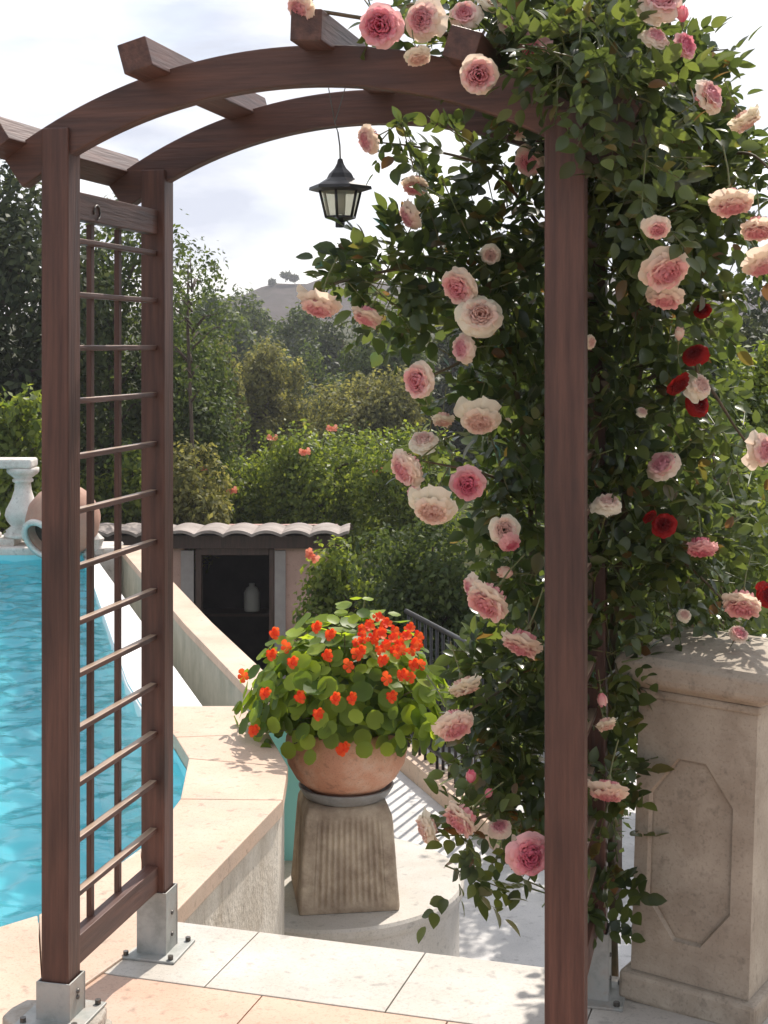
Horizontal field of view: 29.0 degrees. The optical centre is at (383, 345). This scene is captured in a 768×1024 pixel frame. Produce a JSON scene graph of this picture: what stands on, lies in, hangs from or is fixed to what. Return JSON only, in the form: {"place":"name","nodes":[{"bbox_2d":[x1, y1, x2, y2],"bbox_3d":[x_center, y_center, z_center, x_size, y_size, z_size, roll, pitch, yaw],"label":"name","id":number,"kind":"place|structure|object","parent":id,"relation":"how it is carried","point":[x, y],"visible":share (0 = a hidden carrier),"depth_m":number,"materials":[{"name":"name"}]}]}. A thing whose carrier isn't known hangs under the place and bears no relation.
{"place":"outdoors","nodes":[
{"label":"outdoors","id":0,"kind":"place"},
{"bbox_2d":[0,555,186,926],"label":"pool basin","id":1,"kind":"object","parent":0,"point":[20,881],"visible":0.31,"depth_m":10.98,"materials":[{"name":"tile"}]},
{"bbox_2d":[0,541,123,582],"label":"pool coping","id":2,"kind":"object","parent":1,"relation":"on","point":[21,548],"visible":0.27,"depth_m":12.41,"materials":[{"name":"stone"}]},
{"bbox_2d":[0,457,38,545],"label":"balustrade","id":3,"kind":"object","parent":2,"relation":"on","point":[22,471],"visible":0.72,"depth_m":12.54,"materials":[{"name":"stone"}]},
{"bbox_2d":[21,487,100,557],"bbox_3d":[-2.665,1.453,12.281,0.607,0.608,0.658,0,0,0],"label":"terracotta jar","id":4,"kind":"object","parent":2,"relation":"on","point":[31,530],"visible":0.42,"depth_m":12.16,"materials":[{"name":"terracotta"},{"name":"glazed ceramic"},{"name":"soil"}]},
{"bbox_2d":[94,533,103,551],"bbox_3d":[-2.422,1.632,12.350,0.187,0.180,0.190,0,0,0],"label":"rock","id":5,"kind":"object","parent":2,"relation":"on","point":[98,539],"visible":0.36,"depth_m":12.29,"materials":[{"name":"stone"}]},
{"bbox_2d":[0,560,176,913],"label":"pool water","id":6,"kind":"structure","parent":1,"relation":"in","point":[84,639],"depth_m":8.47,"materials":[{"name":"blue liquid"}]},
{"bbox_2d":[84,558,201,861],"bbox_3d":[-1.761,2.930,9.649,0.306,2.340,5.700,0,0,-17],"label":"overflow ledge","id":7,"kind":"object","parent":1,"relation":"attached to","point":[183,695],"visible":0.3,"depth_m":8.84,"materials":[{"name":"white paint"}]},
{"bbox_2d":[81,550,94,557],"bbox_3d":[-2.455,1.740,12.350,0.124,0.120,0.126,0,0,0],"label":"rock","id":8,"kind":"object","parent":7,"relation":"on","point":[83,553],"visible":0.22,"depth_m":12.31,"materials":[{"name":"stone"}]},
{"bbox_2d":[94,546,104,555],"bbox_3d":[-2.379,1.702,12.350,0.104,0.100,0.105,0,0,0],"label":"rock","id":9,"kind":"object","parent":7,"relation":"on","point":[99,551],"visible":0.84,"depth_m":12.31,"materials":[{"name":"stone"}]},
{"bbox_2d":[0,311,767,654],"bbox_3d":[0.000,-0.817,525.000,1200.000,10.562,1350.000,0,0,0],"label":"ground","id":10,"kind":"structure","parent":0,"point":[478,549],"depth_m":72.55,"materials":[{"name":"green plant"}]},
{"bbox_2d":[0,383,41,533],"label":"shrub","id":11,"kind":"object","parent":10,"relation":"on","point":[20,436],"visible":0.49,"depth_m":14.86,"materials":[{"name":"green plant"}]},
{"bbox_2d":[0,159,113,534],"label":"broadleaf tree","id":12,"kind":"object","parent":10,"relation":"on","point":[23,251],"visible":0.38,"depth_m":16.71,"materials":[{"name":"green plant"}]},
{"bbox_2d":[40,193,211,521],"bbox_3d":[-3.217,1.121,18.473,2.093,6.262,1.976,0,0,0],"label":"broadleaf tree","id":13,"kind":"object","parent":10,"relation":"on","point":[104,370],"visible":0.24,"depth_m":18.23,"materials":[{"name":"green plant"}]},
{"bbox_2d":[80,433,173,523],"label":"shrub","id":14,"kind":"object","parent":10,"relation":"on","point":[131,510],"visible":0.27,"depth_m":17.25,"materials":[{"name":"green plant"}]},
{"bbox_2d":[38,748,283,966],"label":"pool retaining wall","id":15,"kind":"structure","parent":10,"relation":"on","point":[247,893],"depth_m":5.22,"materials":[{"name":"beige stone"}]},
{"bbox_2d":[0,706,287,1023],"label":"pool coping","id":16,"kind":"object","parent":15,"relation":"on","point":[228,809],"visible":0.73,"depth_m":5.22,"materials":[{"name":"stone"}]},
{"bbox_2d":[101,310,251,521],"bbox_3d":[-2.672,1.890,18.981,2.043,4.723,1.929,0,0,0],"label":"olive tree","id":17,"kind":"object","parent":10,"relation":"on","point":[203,425],"visible":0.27,"depth_m":18.64,"materials":[{"name":"green plant"}]},
{"bbox_2d":[133,235,255,504],"bbox_3d":[-2.131,1.494,16.800,1.380,5.514,1.400,0,0,0],"label":"olive tree","id":18,"kind":"object","parent":10,"relation":"on","point":[188,359],"visible":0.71,"depth_m":16.76,"materials":[{"name":"green plant"}]},
{"bbox_2d":[173,434,233,603],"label":"shrub","id":19,"kind":"object","parent":10,"relation":"on","point":[210,502],"visible":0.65,"depth_m":16.36,"materials":[{"name":"green plant"}]},
{"bbox_2d":[173,336,246,476],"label":"olive tree","id":20,"kind":"object","parent":10,"relation":"on","point":[239,388],"visible":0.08,"depth_m":28.93,"materials":[{"name":"green plant"}]},
{"bbox_2d":[122,545,299,860],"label":"catch basin wall","id":21,"kind":"structure","parent":10,"relation":"on","point":[210,659],"depth_m":8.58,"materials":[{"name":"stone"}]},
{"bbox_2d":[173,285,267,373],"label":"broadleaf tree","id":22,"kind":"object","parent":10,"relation":"on","point":[248,339],"visible":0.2,"depth_m":57.34,"materials":[{"name":"green plant"}]},
{"bbox_2d":[98,523,353,678],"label":"shed","id":23,"kind":"structure","parent":10,"relation":"on","point":[268,560],"depth_m":15.00,"materials":[{"name":"grey paint"}]},
{"bbox_2d":[203,608,268,616],"bbox_3d":[-1.503,3.466,16.300,1.200,1.100,0.350,0,0,0],"label":"shelf","id":24,"kind":"object","parent":23,"relation":"in","point":[228,612],"visible":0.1,"depth_m":16.20,"materials":[{"name":"brown wood"}]},
{"bbox_2d":[244,583,259,611],"bbox_3d":[-1.444,2.746,16.200,0.170,0.300,0.170,0,0,0],"label":"plastic can","id":25,"kind":"object","parent":24,"relation":"on","point":[251,598],"visible":1,"depth_m":16.13,"materials":[{"name":"grey plastic"}]},
{"bbox_2d":[197,434,291,523],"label":"shrub","id":26,"kind":"object","parent":10,"relation":"on","point":[245,507],"visible":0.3,"depth_m":18.65,"materials":[{"name":"green plant"}]},
{"bbox_2d":[226,282,283,373],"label":"broadleaf tree","id":27,"kind":"object","parent":10,"relation":"on","point":[259,325],"visible":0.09,"depth_m":61.03,"materials":[{"name":"green plant"}]},
{"bbox_2d":[232,329,315,473],"bbox_3d":[-2.450,1.840,30.999,2.133,4.397,2.131,0,0,0],"label":"olive tree","id":28,"kind":"object","parent":10,"relation":"on","point":[264,383],"visible":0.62,"depth_m":30.70,"materials":[{"name":"green plant"}]},
{"bbox_2d":[255,302,352,367],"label":"broadleaf tree","id":29,"kind":"object","parent":10,"relation":"on","point":[303,318],"visible":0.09,"depth_m":54.76,"materials":[{"name":"green plant"}]},
{"bbox_2d":[276,336,348,460],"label":"broadleaf tree","id":30,"kind":"object","parent":10,"relation":"on","point":[318,371],"visible":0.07,"depth_m":39.88,"materials":[{"name":"green plant"}]},
{"bbox_2d":[278,312,356,405],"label":"broadleaf tree","id":31,"kind":"object","parent":10,"relation":"on","point":[331,348],"visible":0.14,"depth_m":47.64,"materials":[{"name":"green plant"}]},
{"bbox_2d":[248,411,391,580],"bbox_3d":[-0.787,2.529,18.477,1.827,3.448,1.869,0,0,0],"label":"shrub","id":32,"kind":"object","parent":10,"relation":"on","point":[308,493],"visible":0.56,"depth_m":18.13,"materials":[{"name":"green plant"}]},
{"bbox_2d":[292,535,381,651],"bbox_3d":[-0.364,2.966,13.415,0.964,2.570,0.866,0,0,0],"label":"shrub","id":33,"kind":"object","parent":10,"relation":"on","point":[330,586],"visible":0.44,"depth_m":13.24,"materials":[{"name":"green plant"}]},
{"bbox_2d":[301,363,433,560],"bbox_3d":[-0.321,2.229,28.098,2.527,3.819,2.389,0,0,0],"label":"olive tree","id":34,"kind":"object","parent":10,"relation":"on","point":[374,406],"visible":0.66,"depth_m":27.55,"materials":[{"name":"green plant"}]},
{"bbox_2d":[336,294,439,431],"bbox_3d":[0.049,1.104,36.052,2.657,5.102,3.113,0,0,0],"label":"broadleaf tree","id":35,"kind":"object","parent":10,"relation":"on","point":[360,362],"visible":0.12,"depth_m":35.53,"materials":[{"name":"green plant"}]},
{"bbox_2d":[343,419,471,608],"bbox_3d":[0.288,2.561,17.476,1.560,3.382,1.567,0,0,0],"label":"shrub","id":36,"kind":"object","parent":10,"relation":"on","point":[394,494],"visible":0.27,"depth_m":17.33,"materials":[{"name":"green plant"}]},
{"bbox_2d":[347,509,499,679],"bbox_3d":[0.381,2.730,12.003,1.392,3.044,1.226,0,0,0],"label":"shrub","id":37,"kind":"object","parent":10,"relation":"on","point":[436,573],"visible":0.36,"depth_m":11.79,"materials":[{"name":"green plant"}]},
{"bbox_2d":[415,325,489,474],"bbox_3d":[1.925,1.390,37.721,4.606,5.250,3.830,0,0,-39],"label":"broadleaf tree","id":38,"kind":"object","parent":10,"relation":"on","point":[455,427],"visible":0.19,"depth_m":37.28,"materials":[{"name":"green plant"}]},
{"bbox_2d":[410,616,502,751],"bbox_3d":[0.523,3.090,10.532,1.118,2.322,1.092,0,0,30],"label":"shrub","id":39,"kind":"object","parent":10,"relation":"on","point":[493,648],"visible":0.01,"depth_m":10.62,"materials":[{"name":"green plant"}]},
{"bbox_2d":[467,260,544,524],"bbox_3d":[1.248,1.588,12.382,1.195,5.326,1.250,0,0,0],"label":"broadleaf tree","id":40,"kind":"object","parent":10,"relation":"on","point":[501,446],"depth_m":12.43,"materials":[{"name":"green plant"}]},
{"bbox_2d":[474,501,544,727],"bbox_3d":[1.108,2.607,10.199,1.011,3.287,1.180,0,0,0],"label":"shrub","id":41,"kind":"object","parent":10,"relation":"on","point":[521,551],"visible":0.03,"depth_m":10.08,"materials":[{"name":"green plant"}]},
{"bbox_2d":[543,330,767,656],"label":"broadleaf tree","id":42,"kind":"object","parent":10,"relation":"on","point":[759,402],"depth_m":9.03,"materials":[{"name":"green plant"}]},
{"bbox_2d":[708,268,767,576],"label":"broadleaf tree","id":43,"kind":"object","parent":10,"relation":"on","point":[752,333],"visible":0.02,"depth_m":22.02,"materials":[{"name":"green plant"}]},
{"bbox_2d":[711,334,767,558],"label":"shrub","id":44,"kind":"object","parent":10,"relation":"on","point":[760,358],"visible":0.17,"depth_m":9.32,"materials":[{"name":"green plant"}]},
{"bbox_2d":[0,0,767,313],"label":"sky","id":45,"kind":"structure","parent":0,"point":[57,57],"materials":[{"name":"white"}]},
{"bbox_2d":[191,273,767,324],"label":"hill","id":46,"kind":"structure","parent":0,"point":[277,298],"depth_m":219.32,"materials":[{"name":"green plant"}]},
{"bbox_2d":[268,278,276,285],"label":"hilltop tree","id":47,"kind":"object","parent":46,"relation":"on","point":[272,281],"visible":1,"depth_m":228.61,"materials":[{"name":"green plant"}]},
{"bbox_2d":[279,270,290,281],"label":"hilltop tree","id":48,"kind":"object","parent":46,"relation":"on","point":[285,275],"visible":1,"depth_m":228.60,"materials":[{"name":"green plant"}]},
{"bbox_2d":[289,273,298,282],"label":"hilltop tree","id":49,"kind":"object","parent":46,"relation":"on","point":[293,278],"visible":1,"depth_m":228.76,"materials":[{"name":"green plant"}]},
{"bbox_2d":[385,735,637,975],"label":"patio","id":50,"kind":"structure","parent":0,"point":[407,799],"depth_m":7.26,"materials":[{"name":"tile"}]},
{"bbox_2d":[284,838,463,956],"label":"round platform","id":51,"kind":"structure","parent":50,"relation":"on","point":[424,876],"depth_m":6.33,"materials":[{"name":"white stone"}]},
{"bbox_2d":[291,789,399,914],"bbox_3d":[-0.175,2.180,6.480,0.432,0.435,0.432,0,0,-8],"label":"stone pedestal","id":52,"kind":"object","parent":51,"relation":"on","point":[344,860],"visible":0.94,"depth_m":6.29,"materials":[{"name":"beige stone"}]},
{"bbox_2d":[299,781,393,806],"bbox_3d":[-0.165,1.935,6.470,0.416,0.053,0.416,0,0,0],"label":"plant saucer","id":53,"kind":"object","parent":52,"relation":"on","point":[355,801],"visible":0.46,"depth_m":6.30,"materials":[{"name":"ceramic"}]},
{"bbox_2d":[285,733,407,796],"bbox_3d":[-0.165,1.800,6.470,0.536,0.285,0.536,0,0,0],"label":"flower pot","id":54,"kind":"object","parent":53,"relation":"on","point":[332,772],"visible":0.46,"depth_m":6.25,"materials":[{"name":"ceramic"}]},
{"bbox_2d":[232,597,458,764],"bbox_3d":[-0.130,1.449,6.476,1.080,0.703,0.894,0,0,0],"label":"flowering plant","id":55,"kind":"object","parent":54,"relation":"in","point":[332,689],"visible":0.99,"depth_m":6.24,"materials":[{"name":"green plant"}]},
{"bbox_2d":[400,609,517,849],"bbox_3d":[0.411,2.242,8.900,0.160,1.015,1.840,0,0,-18],"label":"iron railing","id":56,"kind":"object","parent":50,"relation":"on","point":[417,768],"visible":0.3,"depth_m":9.20,"materials":[{"name":"metal"}]},
{"bbox_2d":[608,503,666,898],"bbox_3d":[1.141,1.694,7.410,0.671,2.214,0.666,0,0,0],"label":"shrub","id":57,"kind":"object","parent":50,"relation":"on","point":[620,849],"visible":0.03,"depth_m":7.25,"materials":[{"name":"green plant"}]},
{"bbox_2d":[608,299,767,638],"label":"red rose bush","id":58,"kind":"object","parent":50,"relation":"on","point":[664,526],"visible":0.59,"depth_m":4.64,"materials":[{"name":"green plant"}]},
{"bbox_2d":[655,415,767,633],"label":"shrub","id":59,"kind":"object","parent":50,"relation":"on","point":[762,505],"visible":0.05,"depth_m":7.44,"materials":[{"name":"green plant"}]},
{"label":"terrace","id":60,"kind":"structure","parent":0,"visible":0},
{"bbox_2d":[85,974,460,1023],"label":"terracotta paving","id":61,"kind":"structure","parent":60,"relation":"on","point":[132,1000],"depth_m":3.80,"materials":[{"name":"tile"}]},
{"bbox_2d":[2,1000,111,1023],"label":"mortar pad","id":62,"kind":"object","parent":61,"relation":"on","point":[14,1014],"visible":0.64,"depth_m":3.59,"materials":[{"name":"grey concrete"}]},
{"bbox_2d":[104,922,767,1023],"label":"white border tiles","id":63,"kind":"object","parent":60,"relation":"on","point":[454,989],"visible":0.75,"depth_m":3.97,"materials":[{"name":"white tile"}]},
{"bbox_2d":[0,9,650,1023],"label":"garden arch","id":64,"kind":"structure","parent":63,"relation":"on","point":[60,157],"depth_m":3.54,"materials":[{"name":"brown wood"}]},
{"bbox_2d":[309,88,371,227],"bbox_3d":[-0.091,-0.465,3.616,0.152,0.337,0.372,0,0,-10],"label":"hanging lantern","id":65,"kind":"object","parent":64,"relation":"hanging from","point":[341,181],"visible":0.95,"depth_m":3.70,"materials":[{"name":"black metal"}]},
{"bbox_2d":[287,0,767,976],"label":"climbing rose","id":66,"kind":"object","parent":64,"relation":"attached to","point":[591,60],"visible":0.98,"depth_m":3.63,"materials":[{"name":"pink plant"}]},
{"bbox_2d":[615,626,767,1023],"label":"stone pillar","id":67,"kind":"structure","parent":63,"relation":"on","point":[701,952],"depth_m":3.76,"materials":[{"name":"beige stone"}]}
]}

